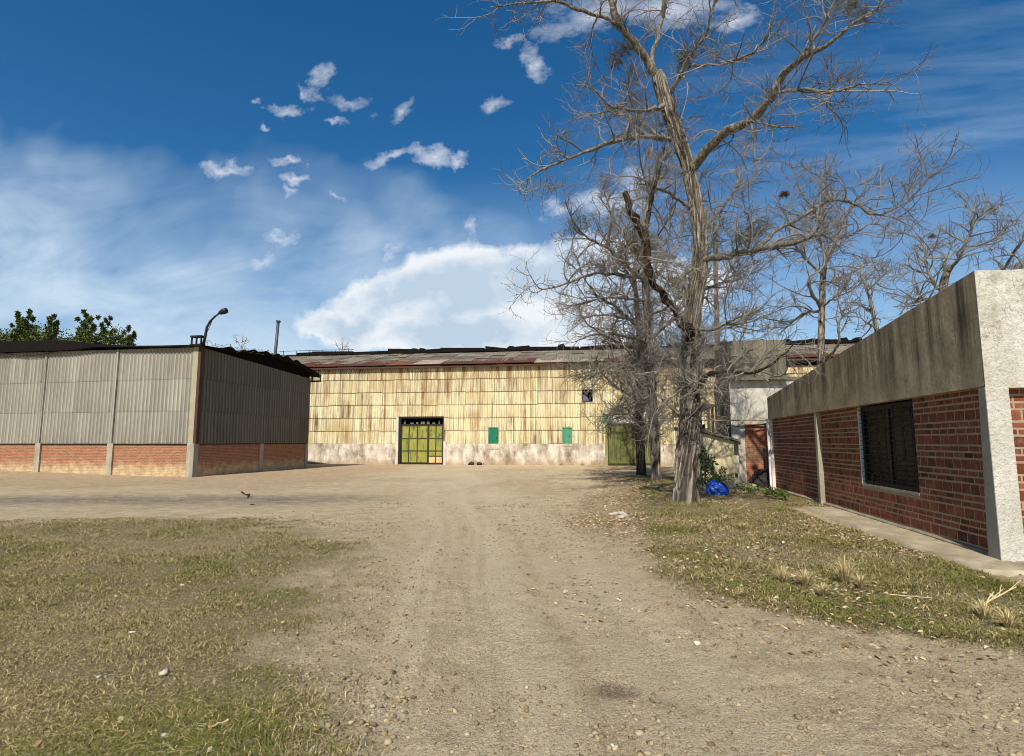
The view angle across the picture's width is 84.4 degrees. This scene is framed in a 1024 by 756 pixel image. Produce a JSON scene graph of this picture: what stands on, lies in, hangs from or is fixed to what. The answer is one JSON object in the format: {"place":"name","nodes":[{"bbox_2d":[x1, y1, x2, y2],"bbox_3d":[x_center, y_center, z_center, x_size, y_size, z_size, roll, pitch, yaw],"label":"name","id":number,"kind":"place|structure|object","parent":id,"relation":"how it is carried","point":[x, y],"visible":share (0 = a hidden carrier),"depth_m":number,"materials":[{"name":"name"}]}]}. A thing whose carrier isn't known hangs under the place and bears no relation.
{"place":"outdoors","nodes":[
{"label":"outdoors","id":0,"kind":"place"},
{"bbox_2d":[0,512,408,755],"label":"lawn grass","id":1,"kind":"structure","parent":0,"point":[144,729],"depth_m":4.53,"materials":[{"name":"green plant"}]},
{"bbox_2d":[210,719,228,726],"bbox_3d":[-1.724,2.038,3.331,0.019,0.026,0.112,-4,-7,29],"label":"stick","id":2,"kind":"object","parent":1,"relation":"on","point":[220,723],"visible":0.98,"depth_m":3.33,"materials":[{"name":"beige wood"}]},
{"bbox_2d":[0,464,1023,755],"bbox_3d":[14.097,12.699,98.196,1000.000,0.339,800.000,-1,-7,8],"label":"ground","id":3,"kind":"structure","parent":0,"point":[516,638],"depth_m":5.19,"materials":[{"name":"beige soil"}]},
{"bbox_2d":[0,323,20,340],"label":"evergreen tree","id":4,"kind":"object","parent":3,"relation":"on","point":[3,336],"visible":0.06,"depth_m":66.51,"materials":[{"name":"green plant"}]},
{"bbox_2d":[7,308,77,341],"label":"evergreen tree","id":5,"kind":"object","parent":3,"relation":"on","point":[25,329],"visible":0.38,"depth_m":62.05,"materials":[{"name":"green plant"}]},
{"bbox_2d":[74,309,137,345],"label":"evergreen tree","id":6,"kind":"object","parent":3,"relation":"on","point":[86,330],"visible":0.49,"depth_m":64.01,"materials":[{"name":"green plant"}]},
{"bbox_2d":[0,335,321,476],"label":"corrugated shed","id":7,"kind":"structure","parent":3,"relation":"on","point":[190,410],"depth_m":29.67,"materials":[{"name":"metal"}]},
{"bbox_2d":[202,308,227,344],"bbox_3d":[-14.986,-2.578,28.500,1.273,1.947,0.340,-1,-7,8],"label":"street lamp","id":8,"kind":"object","parent":7,"relation":"on","point":[223,311],"visible":0.96,"depth_m":28.51,"materials":[{"name":"black metal"}]},
{"bbox_2d":[207,340,272,354],"bbox_3d":[-14.949,-1.602,31.094,0.336,0.672,5.342,-1,-7,13],"label":"barbed wire","id":9,"kind":"object","parent":7,"relation":"on","point":[238,347],"visible":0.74,"depth_m":30.98,"materials":[{"name":"grey metal"}]},
{"bbox_2d":[158,668,167,675],"bbox_3d":[-2.521,2.124,4.077,0.061,0.043,0.097,4,-8,-31],"label":"stone","id":10,"kind":"object","parent":3,"relation":"on","point":[164,672],"visible":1,"depth_m":4.05,"materials":[{"name":"white stone"}]},
{"bbox_2d":[233,335,247,349],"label":"bare tree","id":11,"kind":"object","parent":3,"relation":"on","point":[241,346],"visible":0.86,"depth_m":82.44,"materials":[{"name":"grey plant"}]},
{"bbox_2d":[274,320,280,352],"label":"flue pipe","id":12,"kind":"object","parent":3,"relation":"on","point":[276,335],"visible":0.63,"depth_m":41.37,"materials":[{"name":"grey metal"}]},
{"bbox_2d":[6,469,1023,754],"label":"fallen leaves","id":13,"kind":"object","parent":3,"relation":"on","point":[614,523],"visible":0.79,"depth_m":8.52,"materials":[{"name":"brown plant"}]},
{"bbox_2d":[279,337,861,465],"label":"warehouse","id":14,"kind":"structure","parent":3,"relation":"on","point":[508,405],"depth_m":43.16,"materials":[{"name":"metal"}]},
{"bbox_2d":[401,425,427,462],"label":"door leaf","id":15,"kind":"structure","parent":14,"relation":"in","point":[414,438],"depth_m":43.29,"materials":[{"name":"yellow paint"}]},
{"bbox_2d":[428,425,442,463],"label":"door leaf","id":16,"kind":"structure","parent":14,"relation":"in","point":[435,432],"depth_m":43.06,"materials":[{"name":"yellow paint"}]},
{"bbox_2d":[582,389,592,401],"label":"window frame","id":17,"kind":"structure","parent":14,"relation":"in","point":[585,399],"depth_m":41.74,"materials":[{"name":"black metal"}]},
{"bbox_2d":[499,153,731,480],"bbox_3d":[4.788,-3.308,24.300,10.015,15.735,8.059,-1,-7,8],"label":"bare tree","id":18,"kind":"object","parent":3,"relation":"on","point":[620,409],"visible":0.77,"depth_m":23.32,"materials":[{"name":"grey plant"}]},
{"bbox_2d":[609,511,627,518],"bbox_3d":[2.450,3.146,13.036,0.437,0.096,0.834,-1,-7,8],"label":"rubble pile","id":19,"kind":"object","parent":3,"relation":"on","point":[622,514],"visible":1,"depth_m":12.96,"materials":[{"name":"white stone"}]},
{"bbox_2d":[557,182,714,474],"bbox_3d":[6.829,-2.721,28.942,8.856,15.613,6.526,-1,-7,8],"label":"bare tree","id":20,"kind":"object","parent":3,"relation":"on","point":[641,465],"visible":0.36,"depth_m":28.33,"materials":[{"name":"brown plant"}]},
{"bbox_2d":[663,498,706,505],"bbox_3d":[4.631,3.300,15.194,1.342,0.192,1.273,-1,-7,8],"label":"grass ring","id":21,"kind":"object","parent":3,"relation":"on","point":[680,503],"depth_m":14.82,"materials":[{"name":"plant"}]},
{"bbox_2d":[674,427,740,488],"bbox_3d":[7.523,3.181,21.861,1.910,2.590,3.260,-1,-7,8],"label":"lean to","id":22,"kind":"object","parent":3,"relation":"on","point":[719,452],"visible":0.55,"depth_m":20.41,"materials":[{"name":"paint"}]},
{"bbox_2d":[700,404,714,432],"bbox_3d":[8.127,2.822,24.743,1.170,3.550,2.400,-1,-7,8],"label":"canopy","id":23,"kind":"object","parent":3,"relation":"on","point":[712,415],"visible":0.09,"depth_m":23.74,"materials":[{"name":"metal"}]},
{"bbox_2d":[699,445,718,490],"bbox_3d":[6.608,3.123,19.318,1.074,1.736,0.748,-1,-7,8],"label":"shrub","id":24,"kind":"object","parent":3,"relation":"on","point":[705,464],"visible":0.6,"depth_m":19.26,"materials":[{"name":"green plant"}]},
{"bbox_2d":[433,0,992,504],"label":"bare tree","id":25,"kind":"object","parent":3,"relation":"on","point":[689,384],"visible":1,"depth_m":14.74,"materials":[{"name":"grey plant"}]},
{"bbox_2d":[704,479,728,494],"bbox_3d":[6.513,3.466,17.949,0.729,0.505,0.648,-1,-7,8],"label":"blue sack","id":26,"kind":"object","parent":3,"relation":"on","point":[715,487],"visible":0.86,"depth_m":17.75,"materials":[{"name":"plastic"}]},
{"bbox_2d":[708,466,734,484],"bbox_3d":[6.668,3.195,17.994,0.854,0.796,0.519,-1,-7,8],"label":"shrub","id":27,"kind":"object","parent":3,"relation":"on","point":[720,476],"visible":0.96,"depth_m":17.99,"materials":[{"name":"green plant"}]},
{"bbox_2d":[664,186,801,382],"bbox_3d":[12.300,-3.269,30.770,8.432,17.120,6.328,-1,-7,8],"label":"bare tree","id":28,"kind":"object","parent":3,"relation":"on","point":[715,305],"visible":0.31,"depth_m":31.31,"materials":[{"name":"grey plant"}]},
{"bbox_2d":[733,522,751,529],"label":"dry grass tuft","id":29,"kind":"object","parent":3,"relation":"on","point":[742,525],"visible":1,"depth_m":10.71,"materials":[{"name":"beige plant"}]},
{"bbox_2d":[734,483,755,488],"bbox_3d":[8.324,3.943,20.191,0.800,0.300,0.850,-1,-7,8],"label":"doorstep","id":30,"kind":"object","parent":3,"relation":"on","point":[737,486],"visible":0.18,"depth_m":20.03,"materials":[{"name":"concrete"}]},
{"bbox_2d":[737,482,752,491],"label":"weed","id":31,"kind":"object","parent":3,"relation":"on","point":[743,489],"visible":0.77,"depth_m":18.90,"materials":[{"name":"green plant"}]},
{"bbox_2d":[744,483,761,492],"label":"weed","id":32,"kind":"object","parent":3,"relation":"on","point":[751,489],"visible":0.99,"depth_m":17.95,"materials":[{"name":"green plant"}]},
{"bbox_2d":[714,340,798,482],"bbox_3d":[10.534,1.599,22.152,4.400,5.800,2.890,-1,-7,8],"label":"white annex","id":33,"kind":"object","parent":3,"relation":"on","point":[753,450],"visible":0.3,"depth_m":21.21,"materials":[{"name":"paint"}]},
{"bbox_2d":[703,419,767,420],"bbox_3d":[8.004,1.565,21.050,3.302,0.068,0.076,-1,-7,8],"label":"conduit pipe","id":34,"kind":"object","parent":33,"relation":"attached to","point":[743,420],"visible":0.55,"depth_m":20.93,"materials":[{"name":"grey metal"}]},
{"bbox_2d":[726,423,765,426],"bbox_3d":[8.752,1.725,20.963,1.606,0.166,0.043,-1,-7,8],"label":"sagging cable","id":35,"kind":"object","parent":34,"relation":"hanging from","point":[745,425],"visible":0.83,"depth_m":20.96,"materials":[{"name":"black rubber"}]},
{"bbox_2d":[748,469,769,487],"bbox_3d":[9.153,3.664,20.566,1.050,0.740,0.579,-1,-7,8],"label":"rubbish heap","id":36,"kind":"object","parent":3,"relation":"on","point":[760,477],"visible":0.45,"depth_m":20.41,"materials":[{"name":"black plastic"}]},
{"bbox_2d":[759,487,774,496],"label":"weed","id":37,"kind":"object","parent":3,"relation":"on","point":[766,493],"visible":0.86,"depth_m":16.97,"materials":[{"name":"green plant"}]},
{"bbox_2d":[765,486,783,497],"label":"weed","id":38,"kind":"object","parent":3,"relation":"on","point":[774,494],"visible":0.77,"depth_m":16.22,"materials":[{"name":"green plant"}]},
{"bbox_2d":[766,565,796,581],"bbox_3d":[3.222,2.304,6.723,0.346,0.221,0.454,4,-7,-30],"label":"dry grass tuft","id":39,"kind":"object","parent":3,"relation":"on","point":[782,577],"visible":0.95,"depth_m":6.67,"materials":[{"name":"beige plant"}]},
{"bbox_2d":[774,487,789,500],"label":"weed","id":40,"kind":"object","parent":3,"relation":"on","point":[782,495],"visible":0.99,"depth_m":15.88,"materials":[{"name":"green plant"}]},
{"bbox_2d":[783,565,828,586],"bbox_3d":[3.358,2.260,6.499,0.589,0.260,0.529,-1,-7,8],"label":"dry grass tuft","id":41,"kind":"object","parent":3,"relation":"on","point":[803,579],"visible":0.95,"depth_m":6.45,"materials":[{"name":"beige plant"}]},
{"bbox_2d":[806,582,840,596],"bbox_3d":[3.347,2.253,6.043,0.374,0.168,0.391,-3,-7,23],"label":"dry grass tuft","id":42,"kind":"object","parent":3,"relation":"on","point":[823,590],"visible":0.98,"depth_m":6.03,"materials":[{"name":"beige plant"}]},
{"bbox_2d":[754,144,902,366],"bbox_3d":[15.849,-3.929,27.615,8.064,17.719,6.623,-1,-7,8],"label":"bare tree","id":43,"kind":"object","parent":3,"relation":"on","point":[821,303],"visible":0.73,"depth_m":27.43,"materials":[{"name":"grey plant"}]},
{"bbox_2d":[821,555,865,582],"bbox_3d":[3.970,2.255,6.713,0.691,0.333,0.726,-1,-7,8],"label":"dry grass tuft","id":44,"kind":"object","parent":3,"relation":"on","point":[844,572],"visible":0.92,"depth_m":6.67,"materials":[{"name":"beige plant"}]},
{"bbox_2d":[842,573,878,588],"bbox_3d":[3.947,2.293,6.407,0.419,0.190,0.424,-1,-7,8],"label":"dry grass tuft","id":45,"kind":"object","parent":3,"relation":"on","point":[859,582],"visible":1,"depth_m":6.42,"materials":[{"name":"beige plant"}]},
{"bbox_2d":[836,254,898,339],"bbox_3d":[18.128,-0.825,28.390,2.912,11.732,4.967,-4,-8,32],"label":"bare tree","id":46,"kind":"object","parent":3,"relation":"on","point":[872,312],"visible":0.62,"depth_m":28.21,"materials":[{"name":"grey plant"}]},
{"bbox_2d":[767,269,1023,561],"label":"brick building","id":47,"kind":"structure","parent":3,"relation":"on","point":[912,420],"depth_m":9.78,"materials":[{"name":"red brick"}]},
{"bbox_2d":[766,421,771,487],"bbox_3d":[9.068,2.707,19.912,0.101,2.412,0.293,-3,-7,26],"label":"downpipe","id":48,"kind":"object","parent":47,"relation":"attached to","point":[769,452],"visible":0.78,"depth_m":19.93,"materials":[{"name":"white metal"}]},
{"bbox_2d":[857,401,919,495],"bbox_3d":[7.686,1.405,11.539,0.138,1.740,2.510,-1,-7,11],"label":"window","id":49,"kind":"structure","parent":47,"relation":"in","point":[887,441],"depth_m":11.52,"materials":[{"name":"black metal"}]},
{"bbox_2d":[888,594,931,597],"bbox_3d":[4.230,2.322,6.011,0.386,0.021,0.030,-3,-7,25],"label":"stick","id":50,"kind":"object","parent":3,"relation":"on","point":[909,596],"visible":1,"depth_m":6.01,"materials":[{"name":"beige wood"}]},
{"bbox_2d":[857,172,1023,319],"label":"bare tree","id":51,"kind":"object","parent":3,"relation":"on","point":[945,277],"visible":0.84,"depth_m":23.74,"materials":[{"name":"grey plant"}]},
{"bbox_2d":[959,597,998,618],"bbox_3d":[4.470,2.174,5.356,0.407,0.197,0.400,-3,-7,26],"label":"dry grass tuft","id":52,"kind":"object","parent":3,"relation":"on","point":[982,610],"visible":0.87,"depth_m":5.33,"materials":[{"name":"beige plant"}]},
{"bbox_2d":[974,580,1020,608],"bbox_3d":[4.830,2.154,5.633,0.589,0.259,0.064,1,-7,-10],"label":"stick","id":53,"kind":"object","parent":3,"relation":"on","point":[999,595],"visible":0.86,"depth_m":5.62,"materials":[{"name":"beige wood"}]},
{"bbox_2d":[977,219,1023,269],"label":"bare tree","id":54,"kind":"object","parent":3,"relation":"on","point":[1020,265],"visible":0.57,"depth_m":22.45,"materials":[{"name":"grey plant"}]},
{"bbox_2d":[988,607,1023,628],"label":"dry grass tuft","id":55,"kind":"object","parent":3,"relation":"on","point":[1007,618],"visible":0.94,"depth_m":5.04,"materials":[{"name":"beige plant"}]},
{"bbox_2d":[0,0,1023,354],"label":"sky","id":56,"kind":"structure","parent":0,"point":[327,170],"materials":[{"name":"blue"}]},
{"bbox_2d":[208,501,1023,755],"bbox_3d":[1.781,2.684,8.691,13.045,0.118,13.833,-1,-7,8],"label":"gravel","id":57,"kind":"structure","parent":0,"point":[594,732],"depth_m":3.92,"materials":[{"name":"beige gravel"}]},
{"bbox_2d":[645,479,665,481],"bbox_3d":[5.969,4.227,23.441,0.978,0.187,0.974,-1,-7,8],"label":"grass ring","id":58,"kind":"object","parent":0,"point":[652,480],"depth_m":23.17,"materials":[{"name":"plant"}]},
{"bbox_2d":[612,473,1023,653],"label":"verge grass","id":59,"kind":"structure","parent":0,"point":[868,570],"depth_m":6.97,"materials":[{"name":"green plant"}]},
{"bbox_2d":[803,506,1023,576],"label":"concrete path","id":60,"kind":"structure","parent":0,"point":[973,559],"depth_m":9.18,"materials":[{"name":"beige concrete"}]}
]}

